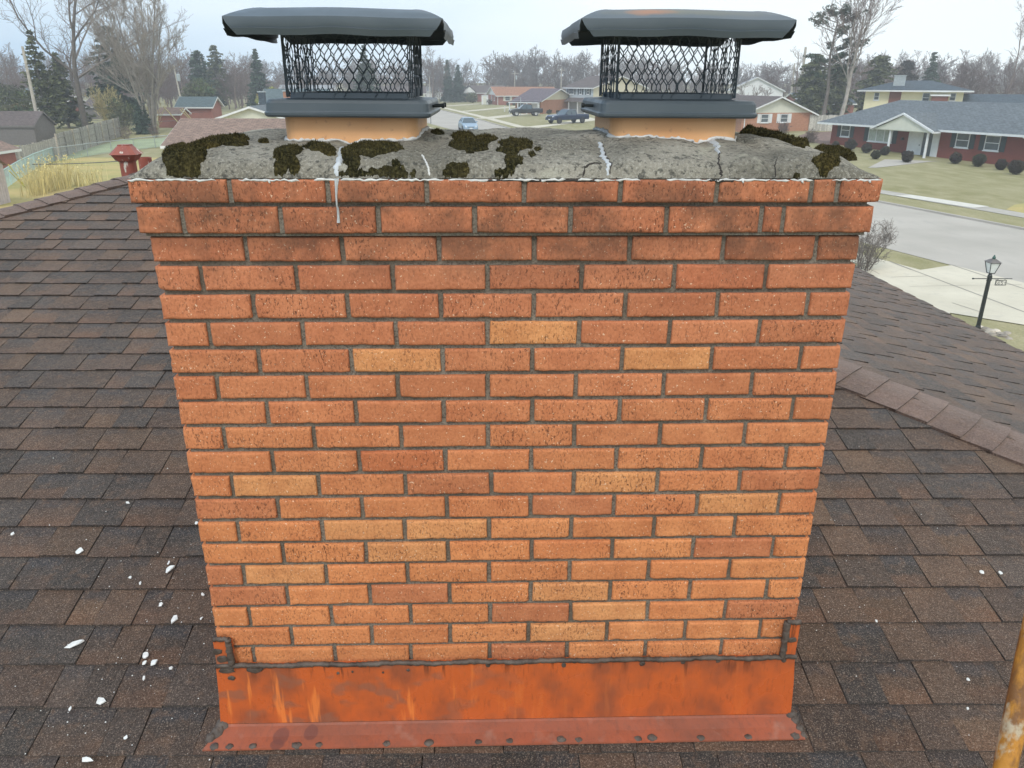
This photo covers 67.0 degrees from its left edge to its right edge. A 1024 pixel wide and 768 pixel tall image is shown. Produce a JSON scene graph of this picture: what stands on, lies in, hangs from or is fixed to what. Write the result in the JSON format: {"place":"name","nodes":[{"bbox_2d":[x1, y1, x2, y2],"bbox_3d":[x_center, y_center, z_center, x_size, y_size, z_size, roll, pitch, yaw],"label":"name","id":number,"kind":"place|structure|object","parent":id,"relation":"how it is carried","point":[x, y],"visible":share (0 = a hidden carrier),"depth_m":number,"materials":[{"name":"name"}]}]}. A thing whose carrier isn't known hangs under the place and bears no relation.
{"place":"outdoors","nodes":[
{"label":"outdoors","id":0,"kind":"place"},
{"bbox_2d":[0,158,156,207],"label":"back yard","id":1,"kind":"structure","parent":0,"point":[111,168],"depth_m":52.71,"materials":[{"name":"yellow plant"}]},
{"bbox_2d":[0,160,10,204],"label":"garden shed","id":2,"kind":"structure","parent":1,"relation":"on","point":[4,196],"depth_m":40.01,"materials":[{"name":"wood"}]},
{"bbox_2d":[4,147,54,186],"bbox_3d":[-32.788,-14.723,52.304,0.539,1.206,18.019,-8,23,-19],"label":"chain link fence","id":3,"kind":"object","parent":1,"relation":"on","point":[24,161],"visible":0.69,"depth_m":52.05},
{"bbox_2d":[10,153,70,196],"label":"ornamental grass","id":4,"kind":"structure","parent":1,"relation":"on","point":[42,184],"depth_m":43.22,"materials":[{"name":"plant"}]},
{"bbox_2d":[36,153,87,189],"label":"ornamental grass","id":5,"kind":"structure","parent":1,"relation":"on","point":[66,181],"depth_m":45.86,"materials":[{"name":"plant"}]},
{"bbox_2d":[59,138,164,160],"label":"green yard","id":6,"kind":"structure","parent":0,"point":[136,143],"depth_m":70.80,"materials":[{"name":"green plant"}]},
{"bbox_2d":[440,107,524,126],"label":"pavement","id":7,"kind":"structure","parent":0,"point":[508,123],"depth_m":112.85,"materials":[{"name":"concrete"}]},
{"bbox_2d":[479,114,526,118],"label":"driveway","id":8,"kind":"structure","parent":0,"point":[500,116],"depth_m":122.41,"materials":[{"name":"concrete"}]},
{"bbox_2d":[508,104,542,115],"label":"car","id":9,"kind":"object","parent":8,"relation":"on","point":[525,108],"visible":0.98,"depth_m":124.36,"materials":[{"name":"grey metal"}]},
{"bbox_2d":[0,0,1023,83],"label":"sky","id":10,"kind":"structure","parent":0,"point":[480,28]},
{"bbox_2d":[6,83,1023,350],"bbox_3d":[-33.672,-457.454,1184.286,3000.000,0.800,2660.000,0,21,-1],"label":"ground","id":11,"kind":"structure","parent":0,"point":[970,183],"depth_m":51.66,"materials":[{"name":"green plant"}]},
{"bbox_2d":[0,140,21,174],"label":"brick house","id":12,"kind":"structure","parent":11,"relation":"on","point":[7,154],"depth_m":51.80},
{"bbox_2d":[0,42,23,92],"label":"bare tree","id":13,"kind":"object","parent":11,"relation":"on","point":[10,53],"visible":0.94,"depth_m":129.50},
{"bbox_2d":[0,103,31,110],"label":"evergreen bush","id":14,"kind":"object","parent":11,"relation":"on","point":[15,107],"visible":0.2,"depth_m":90.19,"materials":[{"name":"green plant"}]},
{"bbox_2d":[0,82,36,109],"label":"evergreen bush","id":15,"kind":"object","parent":11,"relation":"on","point":[18,93],"visible":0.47,"depth_m":95.28,"materials":[{"name":"green plant"}]},
{"bbox_2d":[0,111,56,144],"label":"dark shed","id":16,"kind":"structure","parent":11,"relation":"on","point":[23,127],"depth_m":71.57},
{"bbox_2d":[21,46,36,110],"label":"utility pole","id":17,"kind":"object","parent":11,"relation":"on","point":[29,82],"visible":0.6,"depth_m":72.86,"materials":[{"name":"brown wood"}]},
{"bbox_2d":[15,137,58,169],"bbox_3d":[-35.005,-16.258,55.421,0.147,1.882,13.168,-4,22,-10],"label":"board fence","id":18,"kind":"object","parent":11,"relation":"on","point":[29,149],"visible":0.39,"depth_m":57.59,"materials":[{"name":"grey wood"}]},
{"bbox_2d":[19,29,70,114],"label":"pine","id":19,"kind":"object","parent":11,"relation":"on","point":[42,84],"visible":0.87,"depth_m":80.58,"materials":[{"name":"green plant"}]},
{"bbox_2d":[44,52,95,128],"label":"pine","id":20,"kind":"object","parent":11,"relation":"on","point":[64,84],"visible":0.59,"depth_m":88.16,"materials":[{"name":"green plant"}]},
{"bbox_2d":[54,117,121,158],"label":"board fence","id":21,"kind":"object","parent":11,"relation":"on","point":[103,131],"visible":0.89,"depth_m":69.44,"materials":[{"name":"grey wood"}]},
{"bbox_2d":[76,164,107,186],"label":"ornamental grass","id":22,"kind":"object","parent":11,"relation":"on","point":[87,181],"depth_m":47.15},
{"bbox_2d":[0,0,192,126],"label":"bare tree","id":23,"kind":"object","parent":11,"relation":"on","point":[73,72],"visible":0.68,"depth_m":82.94,"materials":[{"name":"brown plant"}]},
{"bbox_2d":[83,83,121,120],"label":"tall shrub","id":24,"kind":"object","parent":11,"relation":"on","point":[102,104],"visible":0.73,"depth_m":90.61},
{"bbox_2d":[84,97,133,118],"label":"dark roof house","id":25,"kind":"structure","parent":11,"relation":"on","point":[90,102],"depth_m":110.04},
{"bbox_2d":[52,135,167,160],"bbox_3d":[-32.459,-20.960,67.721,1.316,1.430,17.496,10,23,24],"label":"chain link fence","id":26,"kind":"object","parent":11,"relation":"on","point":[108,144],"visible":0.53,"depth_m":64.78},
{"bbox_2d":[84,25,150,123],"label":"bare tree","id":27,"kind":"object","parent":11,"relation":"on","point":[102,86],"visible":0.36,"depth_m":94.35,"materials":[{"name":"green plant"}]},
{"bbox_2d":[104,98,134,129],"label":"hedge bush","id":28,"kind":"object","parent":11,"relation":"on","point":[119,108],"visible":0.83,"depth_m":85.30,"materials":[{"name":"green plant"}]},
{"bbox_2d":[71,0,189,130],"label":"bare tree","id":29,"kind":"object","parent":11,"relation":"on","point":[149,47],"visible":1,"depth_m":79.78,"materials":[{"name":"brown plant"}]},
{"bbox_2d":[0,55,279,109],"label":"hedgerow","id":30,"kind":"object","parent":11,"relation":"on","point":[169,85],"visible":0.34,"depth_m":151.32,"materials":[{"name":"plant"}]},
{"bbox_2d":[131,96,155,134],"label":"arborvitae","id":31,"kind":"object","parent":11,"relation":"on","point":[141,122],"visible":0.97,"depth_m":82.00,"materials":[{"name":"green plant"}]},
{"bbox_2d":[21,72,326,105],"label":"thicket","id":32,"kind":"object","parent":11,"relation":"on","point":[162,97],"visible":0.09,"depth_m":185.17,"materials":[{"name":"plant"}]},
{"bbox_2d":[157,107,191,127],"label":"brick outbuilding","id":33,"kind":"structure","parent":11,"relation":"on","point":[167,119],"depth_m":91.00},
{"bbox_2d":[168,38,196,94],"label":"bare tree","id":34,"kind":"object","parent":11,"relation":"on","point":[183,64],"visible":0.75,"depth_m":138.42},
{"bbox_2d":[178,77,215,96],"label":"evergreen bush","id":35,"kind":"object","parent":11,"relation":"on","point":[197,88],"visible":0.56,"depth_m":117.73,"materials":[{"name":"green plant"}]},
{"bbox_2d":[174,97,224,117],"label":"brick house","id":36,"kind":"structure","parent":11,"relation":"on","point":[203,107],"depth_m":101.15,"materials":[{"name":"brick"}]},
{"bbox_2d":[185,50,217,96],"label":"spruce","id":37,"kind":"object","parent":11,"relation":"on","point":[198,70],"visible":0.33,"depth_m":137.03,"materials":[{"name":"green plant"}]},
{"bbox_2d":[205,45,231,108],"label":"spruce","id":38,"kind":"object","parent":11,"relation":"on","point":[213,69],"visible":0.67,"depth_m":151.12,"materials":[{"name":"green plant"}]},
{"bbox_2d":[160,118,285,148],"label":"garage","id":39,"kind":"structure","parent":11,"relation":"on","point":[187,130],"depth_m":49.64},
{"bbox_2d":[223,51,249,108],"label":"bare tree","id":40,"kind":"object","parent":11,"relation":"on","point":[235,90],"visible":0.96,"depth_m":147.53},
{"bbox_2d":[234,62,251,100],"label":"bare tree","id":41,"kind":"object","parent":11,"relation":"on","point":[247,65],"visible":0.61,"depth_m":156.31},
{"bbox_2d":[216,90,290,117],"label":"gable house","id":42,"kind":"structure","parent":11,"relation":"on","point":[257,111],"depth_m":61.89,"materials":[{"name":"white"}]},
{"bbox_2d":[245,49,270,106],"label":"spruce","id":43,"kind":"object","parent":11,"relation":"on","point":[258,81],"visible":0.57,"depth_m":137.85,"materials":[{"name":"green plant"}]},
{"bbox_2d":[258,89,330,103],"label":"teal roof house","id":44,"kind":"structure","parent":11,"relation":"on","point":[273,93],"depth_m":111.89,"materials":[{"name":"beige"}]},
{"bbox_2d":[278,85,336,90],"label":"white house","id":45,"kind":"structure","parent":11,"relation":"on","point":[320,87],"depth_m":193.50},
{"bbox_2d":[321,57,345,90],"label":"bare tree","id":46,"kind":"object","parent":11,"relation":"on","point":[339,73],"visible":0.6,"depth_m":189.53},
{"bbox_2d":[352,44,380,90],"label":"spruce","id":47,"kind":"object","parent":11,"relation":"on","point":[367,75],"visible":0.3,"depth_m":151.85,"materials":[{"name":"green plant"}]},
{"bbox_2d":[374,86,426,96],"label":"white house","id":48,"kind":"structure","parent":11,"relation":"on","point":[406,88],"depth_m":185.14,"materials":[{"name":"white"}]},
{"bbox_2d":[422,46,448,96],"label":"bare tree","id":49,"kind":"object","parent":11,"relation":"on","point":[432,66],"visible":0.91,"depth_m":189.57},
{"bbox_2d":[440,60,454,102],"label":"spruce","id":50,"kind":"object","parent":11,"relation":"on","point":[447,89],"visible":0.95,"depth_m":199.82,"materials":[{"name":"green plant"}]},
{"bbox_2d":[452,65,466,101],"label":"spruce","id":51,"kind":"object","parent":11,"relation":"on","point":[458,92],"visible":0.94,"depth_m":204.32,"materials":[{"name":"green plant"}]},
{"bbox_2d":[466,92,478,102],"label":"evergreen bush","id":52,"kind":"object","parent":11,"relation":"on","point":[470,97],"visible":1,"depth_m":197.94,"materials":[{"name":"green plant"}]},
{"bbox_2d":[464,85,503,101],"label":"brown roof house","id":53,"kind":"structure","parent":11,"relation":"on","point":[479,90],"depth_m":211.11,"materials":[{"name":"brick"}]},
{"bbox_2d":[0,173,1023,767],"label":"shingle roof","id":54,"kind":"structure","parent":11,"relation":"on","point":[918,515],"depth_m":2.75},
{"bbox_2d":[109,144,142,175],"bbox_3d":[-3.270,-1.801,6.614,0.225,0.476,0.225,0,21,-1],"label":"vent pipe","id":55,"kind":"object","parent":54,"relation":"on","point":[126,156],"visible":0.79,"depth_m":6.51,"materials":[{"name":"metal"}]},
{"bbox_2d":[138,157,151,168],"bbox_3d":[-3.349,-1.895,7.112,0.115,0.365,0.115,0,21,-1],"label":"vent pipe","id":56,"kind":"object","parent":54,"relation":"on","point":[143,161],"visible":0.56,"depth_m":7.02,"materials":[{"name":"metal"}]},
{"bbox_2d":[127,116,882,750],"bbox_3d":[0.019,0.101,2.288,2.052,1.745,0.936,0,21,-1],"label":"chimney","id":57,"kind":"object","parent":54,"relation":"on","point":[493,436],"visible":1,"depth_m":1.88,"materials":[{"name":"brick"}]},
{"bbox_2d":[222,7,453,117],"bbox_3d":[-0.383,-0.777,1.881,0.471,0.233,0.501,0,21,-1],"label":"rain cap","id":58,"kind":"object","parent":57,"relation":"on","point":[328,26],"visible":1,"depth_m":1.77,"materials":[{"name":"black metal"}]},
{"bbox_2d":[561,9,796,118],"bbox_3d":[0.370,-0.782,1.901,0.471,0.233,0.501,0,21,-1],"label":"rain cap","id":59,"kind":"object","parent":57,"relation":"on","point":[690,28],"visible":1,"depth_m":1.79,"materials":[{"name":"black metal"}]},
{"bbox_2d":[15,468,1010,759],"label":"mortar crumbs","id":60,"kind":"object","parent":54,"relation":"on","point":[207,656],"visible":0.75,"depth_m":2.39,"materials":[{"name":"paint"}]},
{"bbox_2d":[992,615,1023,767],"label":"ladder","id":61,"kind":"object","parent":54,"relation":"on","point":[1009,746],"visible":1,"depth_m":1.25,"materials":[{"name":"wood"}]},
{"bbox_2d":[0,43,1023,98],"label":"woods","id":62,"kind":"object","parent":11,"relation":"on","point":[530,68],"visible":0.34,"depth_m":256.71,"materials":[{"name":"plant"}]},
{"bbox_2d":[0,74,1023,99],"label":"undergrowth","id":63,"kind":"object","parent":11,"relation":"on","point":[558,85],"visible":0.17,"depth_m":226.98,"materials":[{"name":"plant"}]},
{"bbox_2d":[485,87,553,104],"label":"orange roof house","id":64,"kind":"structure","parent":11,"relation":"on","point":[500,95],"depth_m":184.11,"materials":[{"name":"brick"}]},
{"bbox_2d":[508,88,569,113],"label":"carport house","id":65,"kind":"structure","parent":11,"relation":"on","point":[552,99],"depth_m":135.19,"materials":[{"name":"grey brick"}]},
{"bbox_2d":[562,76,648,113],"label":"two storey house","id":66,"kind":"structure","parent":11,"relation":"on","point":[579,91],"depth_m":137.54,"materials":[{"name":"grey"}]},
{"bbox_2d":[440,109,1023,229],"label":"kerb","id":67,"kind":"structure","parent":11,"relation":"on","point":[960,216],"depth_m":37.73,"materials":[{"name":"concrete"}]},
{"bbox_2d":[727,77,785,95],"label":"white gable house","id":68,"kind":"structure","parent":11,"relation":"on","point":[757,82],"depth_m":141.84,"materials":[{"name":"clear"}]},
{"bbox_2d":[732,95,818,131],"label":"gable house","id":69,"kind":"structure","parent":11,"relation":"on","point":[773,112],"depth_m":88.19,"materials":[{"name":"orange brick"}]},
{"bbox_2d":[789,46,802,92],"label":"bare tree","id":70,"kind":"object","parent":11,"relation":"on","point":[796,75],"visible":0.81,"depth_m":126.44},
{"bbox_2d":[790,53,831,119],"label":"evergreen tree","id":71,"kind":"object","parent":11,"relation":"on","point":[811,93],"visible":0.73,"depth_m":110.43,"materials":[{"name":"green plant"}]},
{"bbox_2d":[804,128,819,142],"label":"bare shrub","id":72,"kind":"object","parent":11,"relation":"on","point":[811,135],"visible":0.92,"depth_m":75.94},
{"bbox_2d":[800,131,831,144],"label":"flower bed","id":73,"kind":"object","parent":11,"relation":"on","point":[825,137],"visible":0.5,"depth_m":81.79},
{"bbox_2d":[785,93,856,114],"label":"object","id":74,"kind":"structure","parent":11,"relation":"on","point":[851,107],"depth_m":119.16,"materials":[{"name":"plant"}]},
{"bbox_2d":[808,114,839,130],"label":"board fence","id":75,"kind":"object","parent":11,"relation":"on","point":[814,124],"visible":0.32,"depth_m":89.34,"materials":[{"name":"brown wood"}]},
{"bbox_2d":[803,3,869,126],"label":"pine","id":76,"kind":"object","parent":11,"relation":"on","point":[830,60],"visible":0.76,"depth_m":89.03,"materials":[{"name":"green plant"}]},
{"bbox_2d":[822,64,854,117],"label":"evergreen tree","id":77,"kind":"object","parent":11,"relation":"on","point":[838,90],"visible":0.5,"depth_m":117.56,"materials":[{"name":"green plant"}]},
{"bbox_2d":[844,138,857,149],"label":"clipped bush","id":78,"kind":"object","parent":11,"relation":"on","point":[851,143],"visible":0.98,"depth_m":69.68,"materials":[{"name":"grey plant"}]},
{"bbox_2d":[812,0,903,115],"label":"bare tree","id":79,"kind":"object","parent":11,"relation":"on","point":[863,22],"visible":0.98,"depth_m":86.01,"materials":[{"name":"brown plant"}]},
{"bbox_2d":[849,54,898,111],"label":"evergreen tree","id":80,"kind":"object","parent":11,"relation":"on","point":[878,73],"visible":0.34,"depth_m":121.38,"materials":[{"name":"green plant"}]},
{"bbox_2d":[851,217,897,272],"bbox_3d":[12.002,-4.576,26.079,1.676,2.010,2.738,13,25,30],"label":"bare shrub","id":81,"kind":"object","parent":11,"relation":"on","point":[870,254],"visible":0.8,"depth_m":25.94,"materials":[{"name":"grey plant"}]},
{"bbox_2d":[763,49,1023,95],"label":"hedgerow","id":82,"kind":"object","parent":11,"relation":"on","point":[983,88],"visible":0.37,"depth_m":151.07,"materials":[{"name":"plant"}]},
{"bbox_2d":[888,60,919,82],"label":"evergreen tree","id":83,"kind":"object","parent":11,"relation":"on","point":[908,65],"visible":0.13,"depth_m":140.11,"materials":[{"name":"green plant"}]},
{"bbox_2d":[901,150,913,161],"bbox_3d":[31.473,-18.093,61.527,1.010,1.006,1.047,0,21,-1],"label":"clipped bush","id":84,"kind":"object","parent":11,"relation":"on","point":[908,156],"visible":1,"depth_m":61.31,"materials":[{"name":"plant"}]},
{"bbox_2d":[857,75,973,109],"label":"two storey house","id":85,"kind":"structure","parent":11,"relation":"on","point":[900,87],"depth_m":93.11,"materials":[{"name":"yellow"}]},
{"bbox_2d":[817,100,1023,165],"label":"ranch house","id":86,"kind":"structure","parent":11,"relation":"on","point":[993,132],"depth_m":65.00,"materials":[{"name":"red brick"}]},
{"bbox_2d":[839,125,850,137],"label":"window","id":87,"kind":"structure","parent":86,"relation":"in","point":[845,130],"depth_m":73.72,"materials":[{"name":"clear glass"}]},
{"bbox_2d":[866,127,892,143],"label":"window","id":88,"kind":"structure","parent":86,"relation":"in","point":[875,135],"depth_m":70.27,"materials":[{"name":"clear glass"}]},
{"bbox_2d":[908,132,921,154],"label":"door","id":89,"kind":"structure","parent":86,"relation":"in","point":[915,139],"depth_m":66.93,"materials":[{"name":"white metal"}]},
{"bbox_2d":[953,133,970,148],"bbox_3d":[36.642,-19.784,62.922,0.088,1.220,1.340,-9,23,-21],"label":"window","id":90,"kind":"structure","parent":86,"relation":"in","point":[962,140],"depth_m":62.94,"materials":[{"name":"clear glass"}]},
{"bbox_2d":[982,135,1001,151],"bbox_3d":[37.664,-18.861,60.681,0.088,1.220,1.400,-9,23,-21],"label":"window","id":91,"kind":"structure","parent":86,"relation":"in","point":[992,143],"depth_m":60.68,"materials":[{"name":"grey glass"}]},
{"bbox_2d":[921,52,940,82],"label":"evergreen tree","id":92,"kind":"object","parent":11,"relation":"on","point":[930,72],"visible":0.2,"depth_m":140.45,"materials":[{"name":"green plant"}]},
{"bbox_2d":[949,151,961,163],"bbox_3d":[34.934,-17.825,60.889,1.040,0.975,1.016,0,21,-1],"label":"clipped bush","id":93,"kind":"object","parent":11,"relation":"on","point":[955,158],"visible":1,"depth_m":60.70,"materials":[{"name":"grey plant"}]},
{"bbox_2d":[972,153,986,166],"bbox_3d":[35.769,-17.128,59.158,1.058,1.053,1.036,12,24,27],"label":"clipped bush","id":94,"kind":"object","parent":11,"relation":"on","point":[978,160],"visible":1,"depth_m":58.98,"materials":[{"name":"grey plant"}]},
{"bbox_2d":[972,255,1011,328],"bbox_3d":[12.203,-2.138,19.867,1.010,2.380,0.300,0,21,-1],"label":"lamp post","id":95,"kind":"object","parent":11,"relation":"on","point":[993,264],"visible":0.95,"depth_m":19.64,"materials":[{"name":"black metal"}]},
{"bbox_2d":[962,94,1023,102],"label":"navy roof house","id":96,"kind":"structure","parent":11,"relation":"on","point":[1007,98],"depth_m":91.94,"materials":[{"name":"grey"}]},
{"bbox_2d":[995,159,1008,169],"bbox_3d":[36.136,-16.219,57.130,0.911,0.883,0.914,0,21,-1],"label":"clipped bush","id":97,"kind":"object","parent":11,"relation":"on","point":[1001,164],"visible":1,"depth_m":56.92,"materials":[{"name":"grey plant"}]},
{"bbox_2d":[1005,2,1023,93],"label":"bare tree","id":98,"kind":"object","parent":11,"relation":"on","point":[1020,34],"visible":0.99,"depth_m":141.96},
{"bbox_2d":[1006,203,1023,212],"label":"dead grass patch","id":99,"kind":"object","parent":11,"relation":"on","point":[1018,207],"visible":1,"depth_m":39.66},
{"bbox_2d":[1007,160,1023,174],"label":"clipped bush","id":100,"kind":"object","parent":11,"relation":"on","point":[1017,167],"visible":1,"depth_m":54.15,"materials":[{"name":"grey plant"}]},
{"bbox_2d":[516,117,594,127],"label":"driveway","id":101,"kind":"structure","parent":0,"point":[570,122],"depth_m":102.62,"materials":[{"name":"concrete"}]},
{"bbox_2d":[545,109,588,123],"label":"car","id":102,"kind":"object","parent":101,"relation":"on","point":[572,115],"visible":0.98,"depth_m":102.69,"materials":[{"name":"blue metal"}]},
{"bbox_2d":[430,127,918,269],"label":"pavement","id":103,"kind":"structure","parent":0,"point":[886,264],"depth_m":27.17,"materials":[{"name":"concrete"}]},
{"bbox_2d":[427,110,1023,282],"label":"street","id":104,"kind":"structure","parent":0,"point":[962,242],"depth_m":32.19,"materials":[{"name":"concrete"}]},
{"bbox_2d":[458,117,477,129],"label":"parked car","id":105,"kind":"object","parent":104,"relation":"on","point":[467,122],"visible":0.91,"depth_m":87.32,"materials":[{"name":"blue metal"}]},
{"bbox_2d":[868,159,930,167],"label":"path","id":106,"kind":"structure","parent":0,"point":[886,162],"depth_m":61.48,"materials":[{"name":"concrete"}]},
{"bbox_2d":[860,265,1023,324],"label":"driveway","id":107,"kind":"structure","parent":0,"point":[939,294],"depth_m":23.93,"materials":[{"name":"concrete"}]},
{"bbox_2d":[890,261,1023,311],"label":"drive joints","id":108,"kind":"object","parent":107,"relation":"on","point":[965,289],"visible":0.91,"depth_m":24.63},
{"bbox_2d":[881,190,1023,217],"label":"pavement","id":109,"kind":"structure","parent":0,"point":[1005,212],"depth_m":39.28,"materials":[{"name":"concrete"}]},
{"bbox_2d":[896,195,988,207],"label":"new pavement slab","id":110,"kind":"structure","parent":109,"relation":"on","point":[944,201],"depth_m":41.79,"materials":[{"name":"white concrete"}]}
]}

